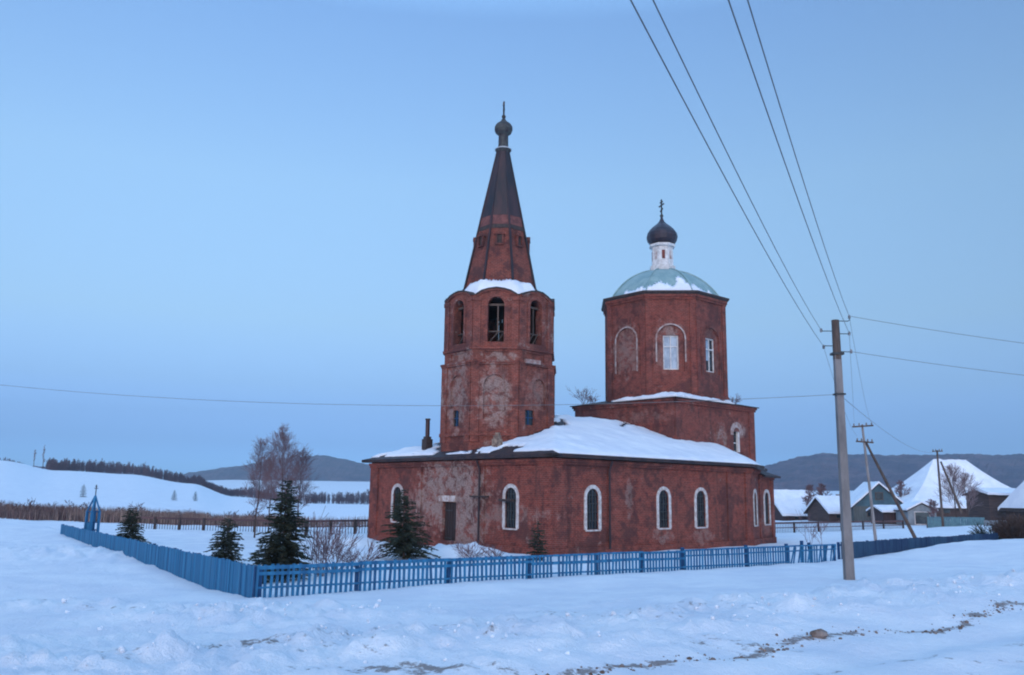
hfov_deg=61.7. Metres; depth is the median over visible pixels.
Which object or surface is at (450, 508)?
door
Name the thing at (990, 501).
shed
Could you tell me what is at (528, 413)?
window
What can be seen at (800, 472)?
hill
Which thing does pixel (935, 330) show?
power line
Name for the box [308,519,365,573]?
bare shrub
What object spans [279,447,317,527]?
birch tree
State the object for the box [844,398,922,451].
power line
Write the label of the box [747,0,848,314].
power line
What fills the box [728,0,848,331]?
power line
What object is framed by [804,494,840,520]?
house
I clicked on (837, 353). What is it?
concrete pole
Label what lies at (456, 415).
window
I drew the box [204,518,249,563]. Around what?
spruce tree
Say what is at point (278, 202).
sky
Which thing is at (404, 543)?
spruce tree
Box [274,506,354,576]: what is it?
bare shrub
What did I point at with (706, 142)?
power line
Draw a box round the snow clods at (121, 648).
[13,569,1022,674]
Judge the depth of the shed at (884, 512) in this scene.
102.69 m
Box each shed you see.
[866,505,896,523]
[962,488,1015,520]
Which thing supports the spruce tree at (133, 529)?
on the ground
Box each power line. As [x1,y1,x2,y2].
[5,385,833,405]
[630,0,823,346]
[652,0,820,328]
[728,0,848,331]
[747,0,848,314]
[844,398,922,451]
[851,316,1019,342]
[856,352,1019,374]
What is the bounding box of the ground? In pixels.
[0,460,1023,674]
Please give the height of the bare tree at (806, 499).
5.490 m
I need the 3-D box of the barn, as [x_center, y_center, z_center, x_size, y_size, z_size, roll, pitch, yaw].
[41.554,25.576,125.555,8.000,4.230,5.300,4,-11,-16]
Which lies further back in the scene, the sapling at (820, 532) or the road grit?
the sapling at (820, 532)
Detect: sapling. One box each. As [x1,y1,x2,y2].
[791,510,820,544]
[812,521,829,547]
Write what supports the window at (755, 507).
in the brick church
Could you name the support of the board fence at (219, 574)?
on the ground
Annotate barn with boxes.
[774,497,812,520]
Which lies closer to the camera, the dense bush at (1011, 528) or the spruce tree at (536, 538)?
the spruce tree at (536, 538)
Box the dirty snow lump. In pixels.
[809,629,827,637]
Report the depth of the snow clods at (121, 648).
10.29 m
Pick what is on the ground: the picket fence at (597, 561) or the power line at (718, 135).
the picket fence at (597, 561)
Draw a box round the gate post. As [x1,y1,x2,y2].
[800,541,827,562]
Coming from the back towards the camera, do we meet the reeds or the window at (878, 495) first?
the window at (878, 495)
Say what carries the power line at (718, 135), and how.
attached to the concrete pole at (837, 353)
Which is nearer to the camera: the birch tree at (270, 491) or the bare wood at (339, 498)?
the birch tree at (270, 491)
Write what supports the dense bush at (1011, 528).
on the ground
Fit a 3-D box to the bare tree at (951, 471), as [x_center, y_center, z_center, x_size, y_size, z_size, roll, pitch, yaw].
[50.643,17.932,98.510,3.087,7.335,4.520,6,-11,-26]
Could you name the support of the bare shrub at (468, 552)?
on the ground
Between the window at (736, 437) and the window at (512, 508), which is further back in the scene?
the window at (736, 437)
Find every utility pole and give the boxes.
[852,422,916,540]
[932,449,962,526]
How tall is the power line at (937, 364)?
0.744 m
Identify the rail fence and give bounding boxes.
[130,516,308,532]
[304,519,367,534]
[775,520,903,532]
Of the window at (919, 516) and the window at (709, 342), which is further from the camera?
the window at (919, 516)
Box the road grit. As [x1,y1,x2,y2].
[535,600,1021,674]
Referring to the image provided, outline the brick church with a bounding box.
[362,101,780,554]
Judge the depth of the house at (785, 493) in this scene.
171.39 m
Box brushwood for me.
[0,498,366,527]
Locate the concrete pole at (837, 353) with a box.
[820,315,854,579]
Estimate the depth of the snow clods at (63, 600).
16.41 m
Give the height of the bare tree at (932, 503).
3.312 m
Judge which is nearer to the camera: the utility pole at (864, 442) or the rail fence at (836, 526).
the utility pole at (864, 442)
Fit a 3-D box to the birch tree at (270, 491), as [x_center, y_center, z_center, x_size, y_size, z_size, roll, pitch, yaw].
[-18.221,11.770,64.934,3.138,6.524,2.580,1,-10,0]
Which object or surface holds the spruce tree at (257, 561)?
on the ground
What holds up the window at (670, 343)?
in the brick church
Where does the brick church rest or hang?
on the ground
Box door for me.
[444,502,455,540]
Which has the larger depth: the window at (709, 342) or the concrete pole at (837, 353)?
the window at (709, 342)
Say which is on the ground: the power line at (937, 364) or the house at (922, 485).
the house at (922, 485)
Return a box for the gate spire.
[84,485,100,531]
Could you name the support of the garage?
on the ground
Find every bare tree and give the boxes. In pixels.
[802,484,816,506]
[814,483,831,495]
[893,480,911,496]
[926,498,938,521]
[934,463,974,516]
[954,469,983,516]
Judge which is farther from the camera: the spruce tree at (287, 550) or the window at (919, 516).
the window at (919, 516)
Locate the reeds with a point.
(203, 515)
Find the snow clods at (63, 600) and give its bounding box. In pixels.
[61,597,541,632]
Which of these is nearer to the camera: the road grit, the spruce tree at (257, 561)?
the road grit
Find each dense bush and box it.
[968,521,1001,539]
[986,513,1023,538]
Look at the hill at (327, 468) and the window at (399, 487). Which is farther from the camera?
the hill at (327, 468)
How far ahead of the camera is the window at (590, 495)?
46.15 m
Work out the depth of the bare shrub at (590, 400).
64.66 m
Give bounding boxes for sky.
[0,0,1023,477]
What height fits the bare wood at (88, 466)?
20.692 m
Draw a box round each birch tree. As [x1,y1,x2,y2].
[235,435,276,537]
[254,451,283,531]
[255,424,309,533]
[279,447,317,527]
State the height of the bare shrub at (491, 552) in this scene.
0.908 m
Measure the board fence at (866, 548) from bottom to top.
1.434 m
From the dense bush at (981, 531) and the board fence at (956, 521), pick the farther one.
the board fence at (956, 521)
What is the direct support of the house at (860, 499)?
on the ground
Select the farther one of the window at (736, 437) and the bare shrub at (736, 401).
the bare shrub at (736, 401)
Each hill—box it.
[162,455,370,481]
[765,453,1023,490]
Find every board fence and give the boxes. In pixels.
[60,524,262,597]
[837,533,998,558]
[926,517,984,527]
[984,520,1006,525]
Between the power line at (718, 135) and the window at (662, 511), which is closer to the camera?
the power line at (718, 135)
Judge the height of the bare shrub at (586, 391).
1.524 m
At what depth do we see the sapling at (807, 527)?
50.86 m
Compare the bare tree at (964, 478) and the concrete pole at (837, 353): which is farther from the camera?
the bare tree at (964, 478)
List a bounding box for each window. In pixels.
[390,484,402,522]
[454,410,458,426]
[502,484,518,529]
[525,410,532,424]
[584,485,601,531]
[656,486,671,529]
[663,336,678,369]
[694,487,708,528]
[705,338,713,372]
[730,422,742,451]
[753,489,758,526]
[763,489,770,524]
[875,492,883,499]
[914,511,930,524]
[943,509,950,513]
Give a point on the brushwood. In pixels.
(20, 512)
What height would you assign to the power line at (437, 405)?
2.147 m
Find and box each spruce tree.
[80,486,86,496]
[115,508,150,543]
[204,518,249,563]
[248,551,273,583]
[249,478,313,582]
[375,485,440,559]
[526,518,549,560]
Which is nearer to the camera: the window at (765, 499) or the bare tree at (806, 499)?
the window at (765, 499)
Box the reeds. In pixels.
[0,500,367,527]
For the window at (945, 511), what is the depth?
118.96 m
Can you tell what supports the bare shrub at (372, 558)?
on the ground
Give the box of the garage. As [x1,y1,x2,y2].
[893,501,937,524]
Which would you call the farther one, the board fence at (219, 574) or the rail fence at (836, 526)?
the rail fence at (836, 526)
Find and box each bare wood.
[46,457,238,496]
[239,487,369,503]
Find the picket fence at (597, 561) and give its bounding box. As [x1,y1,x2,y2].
[252,544,835,597]
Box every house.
[774,489,807,497]
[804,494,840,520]
[850,481,903,520]
[891,459,1010,518]
[998,481,1023,519]
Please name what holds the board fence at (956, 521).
on the ground
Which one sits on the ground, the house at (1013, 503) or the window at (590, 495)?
the house at (1013, 503)
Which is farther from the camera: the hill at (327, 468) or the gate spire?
the hill at (327, 468)
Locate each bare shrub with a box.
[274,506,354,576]
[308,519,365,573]
[331,537,388,567]
[451,540,487,557]
[481,543,504,556]
[567,388,596,403]
[583,395,598,403]
[729,395,742,403]
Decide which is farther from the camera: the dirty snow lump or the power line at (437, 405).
the power line at (437, 405)
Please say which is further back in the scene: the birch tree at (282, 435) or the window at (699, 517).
the birch tree at (282, 435)
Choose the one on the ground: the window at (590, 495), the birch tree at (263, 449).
the birch tree at (263, 449)
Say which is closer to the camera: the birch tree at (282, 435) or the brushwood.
the birch tree at (282, 435)
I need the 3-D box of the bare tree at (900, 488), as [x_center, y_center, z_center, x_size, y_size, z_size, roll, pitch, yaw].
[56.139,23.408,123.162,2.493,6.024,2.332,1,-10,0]
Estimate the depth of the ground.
14.60 m
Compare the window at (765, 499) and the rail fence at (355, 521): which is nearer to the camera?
the window at (765, 499)
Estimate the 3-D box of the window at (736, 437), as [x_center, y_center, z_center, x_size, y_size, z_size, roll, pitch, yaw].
[16.364,7.301,62.804,1.500,2.200,0.280,10,-14,-40]
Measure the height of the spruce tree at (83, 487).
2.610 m
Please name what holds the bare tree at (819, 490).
on the ground
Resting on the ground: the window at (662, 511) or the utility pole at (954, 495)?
the utility pole at (954, 495)
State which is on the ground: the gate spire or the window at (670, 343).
the gate spire

